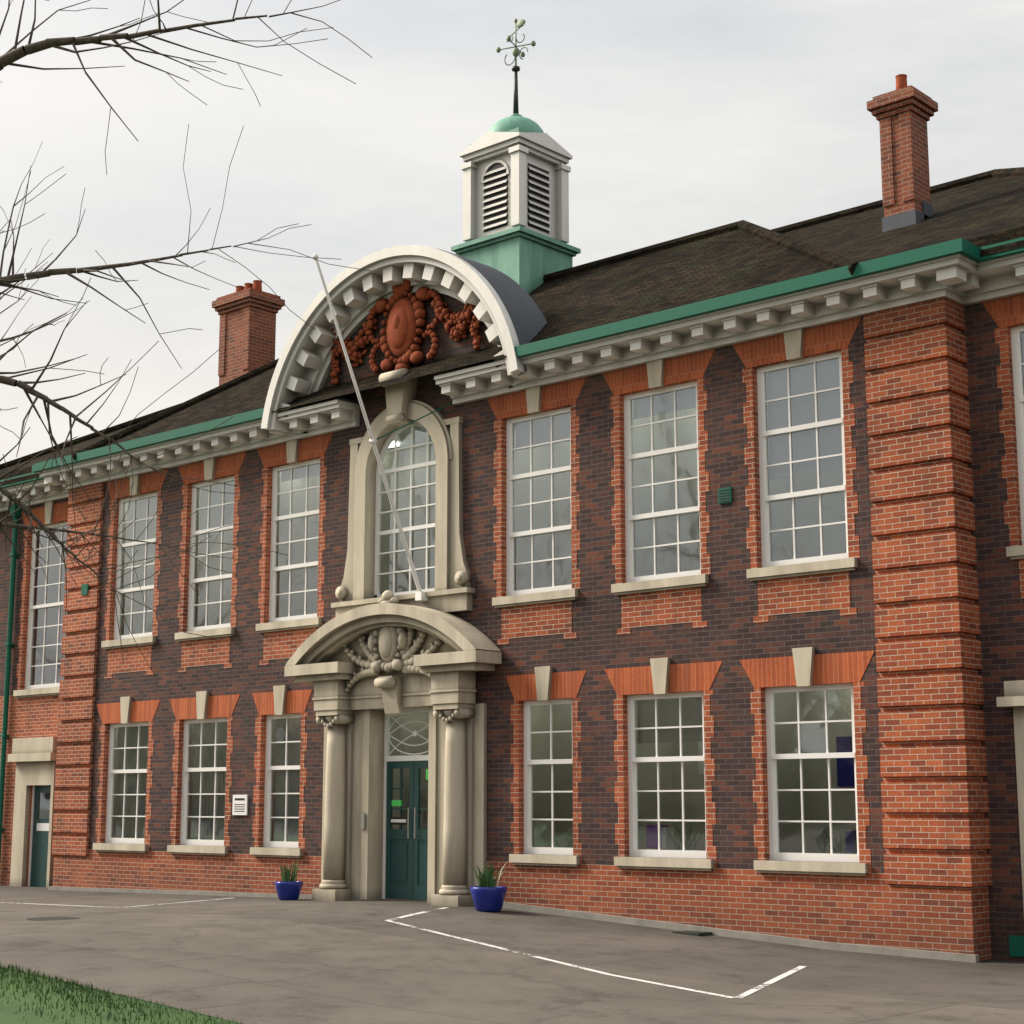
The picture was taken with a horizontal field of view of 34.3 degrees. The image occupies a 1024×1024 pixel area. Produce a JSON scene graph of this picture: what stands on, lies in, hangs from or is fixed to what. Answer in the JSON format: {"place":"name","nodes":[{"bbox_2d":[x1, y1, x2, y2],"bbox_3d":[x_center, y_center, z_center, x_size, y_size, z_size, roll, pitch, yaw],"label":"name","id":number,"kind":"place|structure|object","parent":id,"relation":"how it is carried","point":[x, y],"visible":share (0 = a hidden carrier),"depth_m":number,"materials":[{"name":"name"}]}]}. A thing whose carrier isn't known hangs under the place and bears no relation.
{"place":"outdoors","nodes":[
{"label":"outdoors","id":0,"kind":"place"},
{"bbox_2d":[0,960,249,1023],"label":"lawn","id":1,"kind":"structure","parent":0,"point":[8,1017],"depth_m":14.61,"materials":[{"name":"green plant"}]},
{"bbox_2d":[0,885,1023,1023],"bbox_3d":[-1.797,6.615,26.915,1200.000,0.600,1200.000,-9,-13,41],"label":"ground","id":2,"kind":"structure","parent":0,"point":[257,960],"depth_m":18.43,"materials":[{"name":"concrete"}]},
{"bbox_2d":[27,917,79,920],"bbox_3d":[-6.328,5.613,22.925,0.720,0.003,0.720,-9,-13,41],"label":"manhole cover","id":3,"kind":"object","parent":2,"relation":"on","point":[53,918],"visible":1,"depth_m":22.93,"materials":[{"name":"grey metal"}]},
{"bbox_2d":[0,0,371,677],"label":"bare tree","id":4,"kind":"object","parent":2,"relation":"on","point":[10,58],"visible":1,"depth_m":13.74,"materials":[{"name":"brown plant"}]},
{"bbox_2d":[274,860,302,899],"bbox_3d":[-3.760,6.187,28.022,0.482,0.700,0.505,5,-11,-25],"label":"plant pot","id":5,"kind":"object","parent":2,"relation":"on","point":[287,888],"visible":1,"depth_m":27.87,"materials":[{"name":"blue ceramic"}]},
{"bbox_2d":[0,898,806,997],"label":"road markings","id":6,"kind":"object","parent":2,"relation":"on","point":[751,991],"visible":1,"depth_m":18.72,"materials":[{"name":"paint"}]},
{"bbox_2d":[470,860,506,911],"bbox_3d":[-0.356,5.581,24.903,0.619,0.790,0.636,1,-10,-3],"label":"plant pot","id":7,"kind":"object","parent":2,"relation":"on","point":[488,894],"visible":1,"depth_m":24.73,"materials":[{"name":"blue ceramic"}]},
{"bbox_2d":[0,294,1023,962],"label":"building walls","id":8,"kind":"structure","parent":2,"relation":"on","point":[732,634],"depth_m":24.80,"materials":[{"name":"brown brick"}]},
{"bbox_2d":[28,785,50,886],"bbox_3d":[-9.937,6.385,35.053,0.930,3.080,0.250,-9,-13,41],"label":"side door","id":9,"kind":"structure","parent":8,"relation":"attached to","point":[38,849],"depth_m":35.14,"materials":[{"name":"green paint"}]},
{"bbox_2d":[343,590,442,692],"bbox_3d":[-2.017,2.112,27.460,2.449,1.641,0.340,-9,-13,41],"label":"carved stone ornament","id":10,"kind":"object","parent":8,"relation":"attached to","point":[389,649],"visible":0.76,"depth_m":27.32,"materials":[{"name":"stone"}]},
{"bbox_2d":[361,708,428,899],"bbox_3d":[-1.788,4.802,27.343,1.530,3.120,0.470,-9,-13,41],"label":"entrance door","id":11,"kind":"structure","parent":8,"relation":"attached to","point":[405,860],"depth_m":27.51,"materials":[{"name":"green paint"}]},
{"bbox_2d":[316,368,474,895],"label":"stone column","id":12,"kind":"structure","parent":8,"relation":"attached to","point":[455,838],"depth_m":26.84,"materials":[{"name":"beige stone"}]},
{"bbox_2d":[330,279,483,384],"bbox_3d":[-1.885,-3.220,28.549,4.040,2.040,0.396,-9,-13,41],"label":"carved relief ornament","id":13,"kind":"object","parent":8,"relation":"attached to","point":[399,341],"visible":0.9,"depth_m":28.37,"materials":[{"name":"red stone"}]},
{"bbox_2d":[0,293,1023,953],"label":"brick trim","id":14,"kind":"structure","parent":8,"relation":"attached to","point":[930,761],"depth_m":22.62,"materials":[{"name":"brick"}]},
{"bbox_2d":[0,167,1023,484],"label":"roof","id":15,"kind":"structure","parent":8,"relation":"on","point":[984,209],"depth_m":27.08,"materials":[{"name":"tile"}]},
{"bbox_2d":[451,127,580,293],"bbox_3d":[0.074,-4.870,31.056,1.720,4.260,1.720,-9,-13,41],"label":"cupola","id":16,"kind":"object","parent":15,"relation":"on","point":[515,204],"visible":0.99,"depth_m":30.75,"materials":[{"name":"white metal"}]},
{"bbox_2d":[489,18,543,132],"bbox_3d":[0.074,-8.199,31.643,1.200,2.580,1.200,-9,-13,41],"label":"weather vane","id":17,"kind":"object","parent":16,"relation":"on","point":[515,119],"depth_m":31.42,"materials":[{"name":"green metal"}]},
{"bbox_2d":[212,74,937,385],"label":"chimneys","id":18,"kind":"object","parent":15,"relation":"on","point":[903,113],"visible":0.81,"depth_m":26.24,"materials":[{"name":"red brick"}]},
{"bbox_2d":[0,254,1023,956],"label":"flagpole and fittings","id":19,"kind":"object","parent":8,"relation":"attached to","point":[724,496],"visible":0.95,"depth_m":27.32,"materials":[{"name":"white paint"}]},
{"bbox_2d":[0,237,1023,511],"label":"cornice","id":20,"kind":"structure","parent":8,"relation":"attached to","point":[512,317],"depth_m":26.55,"materials":[{"name":"white stone"}]},
{"bbox_2d":[7,328,1023,907],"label":"stone trim","id":21,"kind":"structure","parent":8,"relation":"attached to","point":[453,664],"depth_m":27.32,"materials":[{"name":"beige stone"}]},
{"bbox_2d":[25,325,1023,862],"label":"window frames","id":22,"kind":"structure","parent":8,"relation":"attached to","point":[775,853],"depth_m":25.54,"materials":[{"name":"white wood"}]},
{"bbox_2d":[31,332,1023,900],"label":"interior","id":23,"kind":"object","parent":2,"relation":"on","point":[815,776],"visible":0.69,"depth_m":26.97,"materials":[{"name":"beige"}]},
{"bbox_2d":[0,0,1023,463],"label":"sky","id":24,"kind":"structure","parent":0,"point":[675,119],"materials":[{"name":"white"}]}
]}

